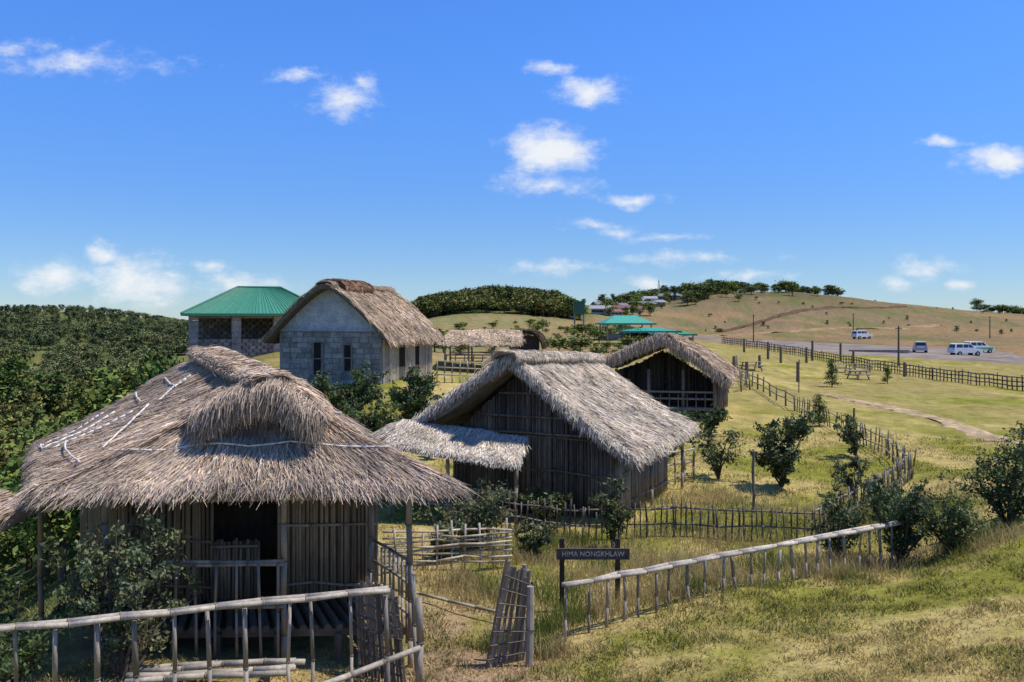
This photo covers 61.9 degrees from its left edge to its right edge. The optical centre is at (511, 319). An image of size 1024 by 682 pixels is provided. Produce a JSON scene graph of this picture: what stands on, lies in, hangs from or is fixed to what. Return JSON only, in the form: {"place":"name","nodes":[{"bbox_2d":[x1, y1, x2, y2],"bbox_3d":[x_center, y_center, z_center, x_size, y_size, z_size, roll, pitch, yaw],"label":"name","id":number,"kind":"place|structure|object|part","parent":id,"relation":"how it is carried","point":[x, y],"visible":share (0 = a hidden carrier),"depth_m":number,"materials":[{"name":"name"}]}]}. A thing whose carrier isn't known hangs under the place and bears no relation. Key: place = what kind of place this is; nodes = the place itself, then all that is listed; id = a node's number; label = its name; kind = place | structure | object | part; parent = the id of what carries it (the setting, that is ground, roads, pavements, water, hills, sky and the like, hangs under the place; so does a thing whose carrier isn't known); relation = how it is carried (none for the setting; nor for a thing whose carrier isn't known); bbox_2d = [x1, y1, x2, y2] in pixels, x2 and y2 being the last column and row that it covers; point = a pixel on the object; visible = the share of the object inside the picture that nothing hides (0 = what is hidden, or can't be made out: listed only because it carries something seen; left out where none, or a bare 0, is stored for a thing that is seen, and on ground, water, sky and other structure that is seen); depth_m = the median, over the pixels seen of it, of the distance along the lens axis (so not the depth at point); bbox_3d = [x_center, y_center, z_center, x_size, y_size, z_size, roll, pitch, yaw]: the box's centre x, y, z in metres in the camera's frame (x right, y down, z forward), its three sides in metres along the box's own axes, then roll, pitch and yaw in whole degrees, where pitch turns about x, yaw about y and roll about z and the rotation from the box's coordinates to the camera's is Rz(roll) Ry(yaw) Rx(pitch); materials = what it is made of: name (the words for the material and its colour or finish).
{"place":"outdoors","nodes":[
{"label":"outdoors","id":0,"kind":"place"},
{"bbox_2d":[0,291,1023,681],"bbox_3d":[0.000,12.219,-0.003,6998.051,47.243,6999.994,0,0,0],"label":"ground","id":1,"kind":"structure","parent":0,"point":[992,407],"depth_m":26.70,"materials":[{"name":"green plant"}]},
{"bbox_2d":[0,572,88,681],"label":"shrub","id":2,"kind":"object","parent":1,"relation":"on","point":[25,657],"visible":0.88,"depth_m":10.10,"materials":[{"name":"green plant"}]},
{"bbox_2d":[0,346,178,598],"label":"valley trees","id":3,"kind":"object","parent":1,"relation":"on","point":[61,524],"visible":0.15,"depth_m":28.60,"materials":[{"name":"green plant"}]},
{"bbox_2d":[0,347,183,485],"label":"valley forest","id":4,"kind":"object","parent":1,"relation":"on","point":[22,397],"visible":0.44,"depth_m":123.00,"materials":[{"name":"green plant"}]},
{"bbox_2d":[0,304,188,383],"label":"ridge forest","id":5,"kind":"object","parent":1,"relation":"on","point":[63,358],"visible":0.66,"depth_m":316.74,"materials":[{"name":"green plant"}]},
{"bbox_2d":[33,498,204,681],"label":"shrub","id":6,"kind":"object","parent":1,"relation":"on","point":[138,590],"visible":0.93,"depth_m":10.52,"materials":[{"name":"green plant"}]},
{"bbox_2d":[0,586,389,681],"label":"bamboo rail fence","id":7,"kind":"object","parent":1,"relation":"on","point":[97,620],"visible":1,"depth_m":9.29,"materials":[{"name":"grey wood"}]},
{"bbox_2d":[124,658,305,681],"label":"bamboo bench","id":8,"kind":"object","parent":1,"relation":"on","point":[195,670],"visible":0.86,"depth_m":10.19,"materials":[{"name":"grey wood"}]},
{"bbox_2d":[0,345,480,673],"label":"thatched bamboo hut","id":9,"kind":"object","parent":1,"relation":"on","point":[254,478],"visible":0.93,"depth_m":11.54,"materials":[{"name":"plant"}]},
{"bbox_2d":[180,286,300,360],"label":"green roofed stone pavilion","id":10,"kind":"structure","parent":1,"relation":"on","point":[242,320],"depth_m":55.85,"materials":[{"name":"paint"}]},
{"bbox_2d":[296,376,324,392],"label":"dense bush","id":11,"kind":"object","parent":1,"relation":"on","point":[308,382],"visible":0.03,"depth_m":34.16,"materials":[{"name":"green plant"}]},
{"bbox_2d":[280,290,383,386],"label":"front wall","id":12,"kind":"structure","parent":1,"relation":"on","point":[333,321],"depth_m":38.73,"materials":[{"name":"stone"}]},
{"bbox_2d":[313,341,352,375],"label":"windows","id":13,"kind":"structure","parent":12,"relation":"attached to","point":[347,357],"depth_m":38.76,"materials":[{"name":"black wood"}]},
{"bbox_2d":[260,278,445,347],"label":"thatch roof","id":14,"kind":"structure","parent":12,"relation":"on","point":[390,315],"depth_m":39.47,"materials":[{"name":"plant"}]},
{"bbox_2d":[311,361,394,420],"bbox_3d":[-6.184,2.784,33.019,3.378,2.325,2.882,0,0,0],"label":"dense bush","id":15,"kind":"object","parent":1,"relation":"on","point":[365,392],"visible":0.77,"depth_m":32.27,"materials":[{"name":"green plant"}]},
{"bbox_2d":[280,340,431,383],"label":"side wall","id":16,"kind":"structure","parent":1,"relation":"on","point":[400,360],"depth_m":40.07,"materials":[{"name":"stone blocks"},{"name":"mortar"}]},
{"bbox_2d":[339,397,402,433],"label":"dense bush","id":17,"kind":"object","parent":1,"relation":"on","point":[370,422],"visible":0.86,"depth_m":29.91,"materials":[{"name":"green plant"}]},
{"bbox_2d":[323,597,424,681],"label":"bamboo low rail","id":18,"kind":"object","parent":1,"relation":"on","point":[418,649],"visible":1,"depth_m":10.37,"materials":[{"name":"grey wood"}]},
{"bbox_2d":[354,577,405,681],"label":"woven bamboo gate","id":19,"kind":"structure","parent":1,"relation":"on","point":[372,629],"depth_m":10.80,"materials":[{"name":"wood"}]},
{"bbox_2d":[386,365,448,419],"bbox_3d":[-3.462,2.803,31.842,2.703,2.200,2.649,0,0,0],"label":"dense bush","id":20,"kind":"object","parent":1,"relation":"on","point":[413,401],"visible":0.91,"depth_m":31.70,"materials":[{"name":"green plant"}]},
{"bbox_2d":[420,529,463,561],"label":"shrub","id":21,"kind":"object","parent":1,"relation":"on","point":[433,543],"visible":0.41,"depth_m":16.31,"materials":[{"name":"green plant"}]},
{"bbox_2d":[382,518,511,571],"bbox_3d":[-1.146,4.174,15.464,2.394,1.056,0.143,0,0,-17],"label":"wattle fence","id":22,"kind":"object","parent":1,"relation":"on","point":[479,544],"visible":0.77,"depth_m":15.49,"materials":[{"name":"brown wood"}]},
{"bbox_2d":[395,588,504,614],"bbox_3d":[-1.005,4.407,13.392,2.060,0.112,0.067,0,0,29],"label":"fallen bamboo pole","id":23,"kind":"object","parent":1,"relation":"on","point":[455,602],"visible":0.89,"depth_m":13.31,"materials":[{"name":"beige wood"}]},
{"bbox_2d":[436,356,490,382],"bbox_3d":[-1.831,2.621,43.241,1.342,1.380,5.652,0,0,26],"label":"bamboo railing","id":24,"kind":"object","parent":1,"relation":"on","point":[485,362],"visible":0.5,"depth_m":41.72,"materials":[{"name":"beige wood"}]},
{"bbox_2d":[412,476,517,547],"bbox_3d":[-0.646,3.904,16.972,2.526,1.543,1.690,0,0,-37],"label":"shrub","id":25,"kind":"object","parent":1,"relation":"on","point":[482,514],"visible":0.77,"depth_m":16.92,"materials":[{"name":"green plant"}]},
{"bbox_2d":[439,329,526,372],"bbox_3d":[-1.600,1.941,49.219,5.005,2.795,5.338,0,0,0],"label":"open thatched shelter","id":26,"kind":"object","parent":1,"relation":"on","point":[487,338],"visible":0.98,"depth_m":47.72,"materials":[{"name":"plant"}]},
{"bbox_2d":[410,284,588,319],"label":"hill forest","id":27,"kind":"object","parent":1,"relation":"on","point":[524,299],"visible":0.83,"depth_m":201.58,"materials":[{"name":"green plant"}]},
{"bbox_2d":[485,559,534,668],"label":"woven bamboo gate","id":28,"kind":"structure","parent":1,"relation":"on","point":[525,597],"depth_m":11.22,"materials":[{"name":"grey wood"}]},
{"bbox_2d":[509,329,546,350],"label":"dark thatched hut","id":29,"kind":"object","parent":1,"relation":"on","point":[532,343],"visible":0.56,"depth_m":68.55,"materials":[{"name":"plant"}]},
{"bbox_2d":[508,519,562,555],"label":"shrub","id":30,"kind":"object","parent":1,"relation":"on","point":[533,541],"visible":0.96,"depth_m":16.47,"materials":[{"name":"green plant"}]},
{"bbox_2d":[372,349,700,523],"bbox_3d":[0.369,2.776,22.259,7.820,4.192,6.863,0,0,24],"label":"thatched gable hut","id":31,"kind":"object","parent":1,"relation":"on","point":[577,425],"visible":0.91,"depth_m":20.64,"materials":[{"name":"plant"}]},
{"bbox_2d":[518,485,572,525],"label":"shrub","id":32,"kind":"object","parent":1,"relation":"on","point":[557,498],"visible":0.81,"depth_m":19.27,"materials":[{"name":"green plant"}]},
{"bbox_2d":[432,319,678,358],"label":"scrub bushes","id":33,"kind":"object","parent":1,"relation":"on","point":[578,343],"visible":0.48,"depth_m":79.44,"materials":[{"name":"green plant"}]},
{"bbox_2d":[572,301,585,324],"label":"signboard","id":34,"kind":"object","parent":1,"relation":"on","point":[578,307],"visible":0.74,"depth_m":149.05,"materials":[{"name":"paint"}]},
{"bbox_2d":[556,538,629,609],"bbox_3d":[1.275,4.076,13.473,1.150,1.232,0.113,0,0,0],"label":"village name sign","id":35,"kind":"object","parent":1,"relation":"on","point":[617,553],"visible":0.99,"depth_m":13.43,"materials":[{"name":"brown wood"}]},
{"bbox_2d":[589,305,604,314],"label":"village house","id":36,"kind":"structure","parent":1,"relation":"on","point":[597,309],"depth_m":233.42,"materials":[{"name":"paint"}]},
{"bbox_2d":[587,477,635,547],"bbox_3d":[2.001,3.882,17.149,0.773,1.425,1.188,0,0,-37],"label":"shrub","id":37,"kind":"object","parent":1,"relation":"on","point":[623,514],"visible":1,"depth_m":16.95,"materials":[{"name":"green plant"}]},
{"bbox_2d":[602,309,624,315],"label":"village house","id":38,"kind":"structure","parent":1,"relation":"on","point":[617,312],"depth_m":230.54,"materials":[{"name":"paint"}]},
{"bbox_2d":[611,305,631,313],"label":"village house","id":39,"kind":"structure","parent":1,"relation":"on","point":[622,306],"depth_m":242.25,"materials":[{"name":"paint"}]},
{"bbox_2d":[595,315,656,340],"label":"teal roofed gazebo","id":40,"kind":"object","parent":1,"relation":"on","point":[621,320],"visible":0.61,"depth_m":90.45,"materials":[{"name":"paint"}]},
{"bbox_2d":[637,301,656,308],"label":"village house","id":41,"kind":"structure","parent":1,"relation":"on","point":[653,302],"depth_m":267.47,"materials":[{"name":"paint"}]},
{"bbox_2d":[616,328,681,344],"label":"teal roofed gazebo","id":42,"kind":"object","parent":1,"relation":"on","point":[647,330],"visible":0.49,"depth_m":81.49,"materials":[{"name":"paint"}]},
{"bbox_2d":[642,296,657,299],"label":"village house","id":43,"kind":"structure","parent":1,"relation":"on","point":[651,297],"depth_m":288.76,"materials":[{"name":"paint"}]},
{"bbox_2d":[585,289,723,315],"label":"village trees","id":44,"kind":"object","parent":1,"relation":"on","point":[649,306],"visible":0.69,"depth_m":251.49,"materials":[{"name":"green plant"}]},
{"bbox_2d":[649,300,665,306],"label":"village house","id":45,"kind":"structure","parent":1,"relation":"on","point":[661,301],"depth_m":274.37,"materials":[{"name":"paint"}]},
{"bbox_2d":[651,294,664,299],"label":"village house","id":46,"kind":"structure","parent":1,"relation":"on","point":[659,296],"depth_m":294.14,"materials":[{"name":"paint"}]},
{"bbox_2d":[501,493,818,542],"bbox_3d":[3.023,4.251,18.115,6.744,1.085,0.393,0,0,11],"label":"picket fence","id":47,"kind":"object","parent":1,"relation":"on","point":[672,507],"visible":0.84,"depth_m":17.90,"materials":[{"name":"brown wood"}]},
{"bbox_2d":[601,330,738,418],"bbox_3d":[7.518,2.503,40.666,6.319,4.166,7.138,0,0,17],"label":"open thatched hut","id":48,"kind":"object","parent":1,"relation":"on","point":[671,381],"visible":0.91,"depth_m":39.50,"materials":[{"name":"plant"}]},
{"bbox_2d":[652,331,697,341],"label":"teal roofed gazebo","id":49,"kind":"object","parent":1,"relation":"on","point":[688,334],"visible":0.27,"depth_m":90.60,"materials":[{"name":"paint"}]},
{"bbox_2d":[670,293,682,299],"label":"village house","id":50,"kind":"structure","parent":1,"relation":"on","point":[678,294],"depth_m":294.50,"materials":[{"name":"paint"}]},
{"bbox_2d":[668,448,694,484],"bbox_3d":[3.845,4.230,23.190,0.450,1.196,5.212,0,0,33],"label":"bamboo rail fence","id":51,"kind":"object","parent":1,"relation":"on","point":[675,463],"visible":0.2,"depth_m":24.70,"materials":[{"name":"grey wood"}]},
{"bbox_2d":[669,409,696,455],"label":"shrub","id":52,"kind":"object","parent":1,"relation":"on","point":[682,414],"visible":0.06,"depth_m":28.62,"materials":[{"name":"green plant"}]},
{"bbox_2d":[673,407,712,441],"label":"shrub","id":53,"kind":"object","parent":1,"relation":"on","point":[693,419],"visible":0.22,"depth_m":31.46,"materials":[{"name":"green plant"}]},
{"bbox_2d":[580,278,845,305],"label":"hillside trees","id":54,"kind":"object","parent":1,"relation":"on","point":[692,291],"visible":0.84,"depth_m":310.49,"materials":[{"name":"green plant"}]},
{"bbox_2d":[404,475,1023,662],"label":"tall grass","id":55,"kind":"structure","parent":1,"relation":"on","point":[547,624],"depth_m":14.96,"materials":[{"name":"green plant"}]},
{"bbox_2d":[695,401,732,436],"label":"shrub","id":56,"kind":"object","parent":1,"relation":"on","point":[717,417],"visible":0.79,"depth_m":32.94,"materials":[{"name":"green plant"}]},
{"bbox_2d":[691,420,745,478],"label":"shrub","id":57,"kind":"object","parent":1,"relation":"on","point":[713,458],"visible":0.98,"depth_m":25.09,"materials":[{"name":"green plant"}]},
{"bbox_2d":[561,520,906,641],"bbox_3d":[3.950,4.114,13.756,7.376,0.980,0.198,0,0,-29],"label":"bamboo rail fence","id":58,"kind":"object","parent":1,"relation":"on","point":[624,574],"visible":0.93,"depth_m":13.39,"materials":[{"name":"grey wood"}]},
{"bbox_2d":[728,369,750,392],"bbox_3d":[13.143,3.852,51.602,2.274,1.105,21.791,0,0,23],"label":"post fence","id":59,"kind":"object","parent":1,"relation":"on","point":[739,377],"visible":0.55,"depth_m":52.71,"materials":[{"name":"brown wood"}]},
{"bbox_2d":[738,361,765,370],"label":"picnic table","id":60,"kind":"object","parent":1,"relation":"on","point":[760,365],"visible":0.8,"depth_m":72.08,"materials":[{"name":"brown wood"}]},
{"bbox_2d":[751,451,755,513],"bbox_3d":[5.797,3.955,20.498,0.092,1.604,0.122,0,0,-30],"label":"wooden post","id":61,"kind":"object","parent":1,"relation":"on","point":[753,478],"visible":0.93,"depth_m":20.48,"materials":[{"name":"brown wood"}]},
{"bbox_2d":[735,355,795,410],"bbox_3d":[16.379,3.835,59.040,1.244,1.458,34.804,0,0,10],"label":"post fence","id":62,"kind":"object","parent":1,"relation":"on","point":[769,389],"visible":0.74,"depth_m":48.97,"materials":[{"name":"brown wood"}]},
{"bbox_2d":[748,407,822,486],"bbox_3d":[7.690,3.572,23.934,1.711,2.335,2.090,0,0,-15],"label":"shrub","id":63,"kind":"object","parent":1,"relation":"on","point":[780,462],"visible":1,"depth_m":23.73,"materials":[{"name":"green plant"}]},
{"bbox_2d":[781,413,809,434],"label":"shrub","id":64,"kind":"object","parent":1,"relation":"on","point":[791,419],"visible":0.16,"depth_m":31.81,"materials":[{"name":"green plant"}]},
{"bbox_2d":[798,359,799,392],"bbox_3d":[17.486,3.474,51.999,0.097,2.102,0.089,0,0,0],"label":"wooden post","id":65,"kind":"object","parent":1,"relation":"on","point":[798,374],"visible":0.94,"depth_m":51.98,"materials":[{"name":"brown wood"}]},
{"bbox_2d":[732,339,905,381],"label":"wooden bollards","id":66,"kind":"object","parent":1,"relation":"on","point":[806,358],"visible":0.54,"depth_m":87.88,"materials":[{"name":"brown wood"}]},
{"bbox_2d":[807,394,832,426],"bbox_3d":[12.919,3.831,36.006,1.101,1.532,1.029,0,0,41],"label":"young pine","id":67,"kind":"object","parent":1,"relation":"on","point":[820,408],"visible":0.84,"depth_m":35.95,"materials":[{"name":"green plant"}]},
{"bbox_2d":[820,358,841,386],"bbox_3d":[22.498,3.788,60.059,1.470,2.189,1.572,0,0,30],"label":"young pine","id":68,"kind":"object","parent":1,"relation":"on","point":[832,371],"visible":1,"depth_m":59.94,"materials":[{"name":"green plant"}]},
{"bbox_2d":[799,469,872,557],"bbox_3d":[6.324,3.713,16.016,1.186,1.809,1.533,0,0,-24],"label":"shrub","id":69,"kind":"object","parent":1,"relation":"on","point":[835,517],"visible":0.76,"depth_m":16.07,"materials":[{"name":"green plant"}]},
{"bbox_2d":[828,364,854,372],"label":"picnic table","id":70,"kind":"object","parent":1,"relation":"on","point":[845,367],"visible":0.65,"depth_m":77.90,"materials":[{"name":"brown wood"}]},
{"bbox_2d":[832,413,867,455],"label":"shrub","id":71,"kind":"object","parent":1,"relation":"on","point":[854,437],"visible":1,"depth_m":28.10,"materials":[{"name":"green plant"}]},
{"bbox_2d":[830,454,871,495],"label":"shrub","id":72,"kind":"object","parent":1,"relation":"on","point":[856,462],"visible":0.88,"depth_m":22.53,"materials":[{"name":"green plant"}]},
{"bbox_2d":[793,395,916,478],"bbox_3d":[12.755,4.093,32.717,0.744,1.129,18.870,0,0,9],"label":"picket fence","id":73,"kind":"object","parent":1,"relation":"on","point":[887,446],"visible":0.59,"depth_m":29.02,"materials":[{"name":"brown wood"}]},
{"bbox_2d":[705,296,1012,334],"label":"scrub bushes","id":74,"kind":"object","parent":1,"relation":"on","point":[956,327],"visible":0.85,"depth_m":226.19,"materials":[{"name":"green plant"}]},
{"bbox_2d":[844,370,873,379],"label":"picnic table","id":75,"kind":"object","parent":1,"relation":"on","point":[857,375],"visible":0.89,"depth_m":69.79,"materials":[{"name":"brown wood"}]},
{"bbox_2d":[851,363,872,371],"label":"picnic table","id":76,"kind":"object","parent":1,"relation":"on","point":[855,367],"visible":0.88,"depth_m":79.47,"materials":[{"name":"brown wood"}]},
{"bbox_2d":[851,330,872,338],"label":"parked car","id":77,"kind":"object","parent":1,"relation":"on","point":[859,334],"visible":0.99,"depth_m":174.29,"materials":[{"name":"paint"}]},
{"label":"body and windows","id":78,"kind":"part","parent":77,"relation":"part of","materials":[{"name":"paint"}]},
{"bbox_2d":[814,453,911,532],"bbox_3d":[8.654,4.163,20.547,0.164,1.075,7.665,0,0,39],"label":"picket fence","id":79,"kind":"object","parent":1,"relation":"on","point":[889,481],"visible":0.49,"depth_m":21.54,"materials":[{"name":"brown wood"}]},
{"bbox_2d":[722,337,1023,390],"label":"roadside fence","id":80,"kind":"object","parent":1,"relation":"on","point":[897,366],"visible":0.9,"depth_m":77.67,"materials":[{"name":"brown wood"}]},
{"bbox_2d":[849,350,908,352],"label":"stone wall","id":81,"kind":"structure","parent":1,"relation":"on","point":[896,351],"depth_m":117.80,"materials":[{"name":"grey stone"}]},
{"bbox_2d":[855,470,904,514],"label":"shrub","id":82,"kind":"object","parent":1,"relation":"on","point":[858,481],"visible":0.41,"depth_m":19.21,"materials":[{"name":"green plant"}]},
{"bbox_2d":[880,366,893,383],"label":"young pine","id":83,"kind":"object","parent":1,"relation":"on","point":[887,373],"visible":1,"depth_m":66.00,"materials":[{"name":"green plant"}]},
{"bbox_2d":[895,326,901,365],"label":"utility pole","id":84,"kind":"object","parent":1,"relation":"on","point":[898,357],"visible":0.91,"depth_m":89.92,"materials":[{"name":"brown wood"}]},
{"bbox_2d":[855,476,985,565],"bbox_3d":[7.122,3.645,15.316,1.693,1.703,2.027,0,0,0],"label":"shrub","id":85,"kind":"object","parent":1,"relation":"on","point":[910,517],"visible":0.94,"depth_m":15.32,"materials":[{"name":"green plant"}]},
{"bbox_2d":[903,481,989,555],"bbox_3d":[7.784,3.553,15.186,1.156,1.260,1.523,0,0,0],"label":"shrub","id":86,"kind":"object","parent":1,"relation":"on","point":[948,540],"visible":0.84,"depth_m":14.88,"materials":[{"name":"green plant"}]},
{"bbox_2d":[970,297,983,310],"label":"lone tree","id":87,"kind":"object","parent":1,"relation":"on","point":[976,302],"visible":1,"depth_m":379.16,"materials":[{"name":"green plant"}]},
{"bbox_2d":[936,434,1023,527],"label":"shrub","id":88,"kind":"object","parent":1,"relation":"on","point":[1014,477],"visible":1,"depth_m":15.73,"materials":[{"name":"green plant"}]},
{"bbox_2d":[971,304,1023,313],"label":"scrub bushes","id":89,"kind":"object","parent":1,"relation":"on","point":[1001,308],"visible":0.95,"depth_m":379.69,"materials":[{"name":"green plant"}]},
{"bbox_2d":[1002,420,1023,444],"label":"shrub","id":90,"kind":"object","parent":1,"relation":"on","point":[1019,431],"visible":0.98,"depth_m":16.26,"materials":[{"name":"green plant"}]},
{"bbox_2d":[0,0,1023,319],"label":"sky","id":91,"kind":"structure","parent":0,"point":[166,158],"materials":[{"name":"blue"}]},
{"bbox_2d":[723,306,906,331],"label":"dirt road","id":92,"kind":"structure","parent":0,"point":[797,311],"depth_m":253.68,"materials":[{"name":"soil"}]},
{"bbox_2d":[698,324,941,336],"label":"dirt track","id":93,"kind":"structure","parent":0,"point":[825,328],"depth_m":208.36,"materials":[{"name":"soil"}]},
{"bbox_2d":[686,336,1023,364],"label":"asphalt road","id":94,"kind":"structure","parent":0,"point":[1001,357],"depth_m":120.83,"materials":[{"name":"grey asphalt"}]},
{"bbox_2d":[912,341,927,352],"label":"parked car","id":95,"kind":"object","parent":94,"relation":"on","point":[919,345],"visible":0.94,"depth_m":120.35,"materials":[{"name":"paint"}]},
{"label":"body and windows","id":96,"kind":"part","parent":95,"relation":"part of","materials":[{"name":"paint"}]},
{"bbox_2d":[947,343,982,355],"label":"parked car","id":97,"kind":"object","parent":94,"relation":"on","point":[960,348],"visible":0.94,"depth_m":117.25,"materials":[{"name":"paint"}]},
{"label":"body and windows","id":98,"kind":"part","parent":97,"relation":"part of","materials":[{"name":"paint"}]},
{"bbox_2d":[964,341,994,352],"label":"parked car","id":99,"kind":"object","parent":94,"relation":"on","point":[981,345],"visible":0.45,"depth_m":123.30,"materials":[{"name":"paint"}]},
{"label":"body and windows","id":100,"kind":"part","parent":99,"relation":"part of","materials":[{"name":"paint"}]},
{"bbox_2d":[818,393,1023,443],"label":"stone path","id":101,"kind":"structure","parent":0,"point":[971,431],"depth_m":38.89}
]}

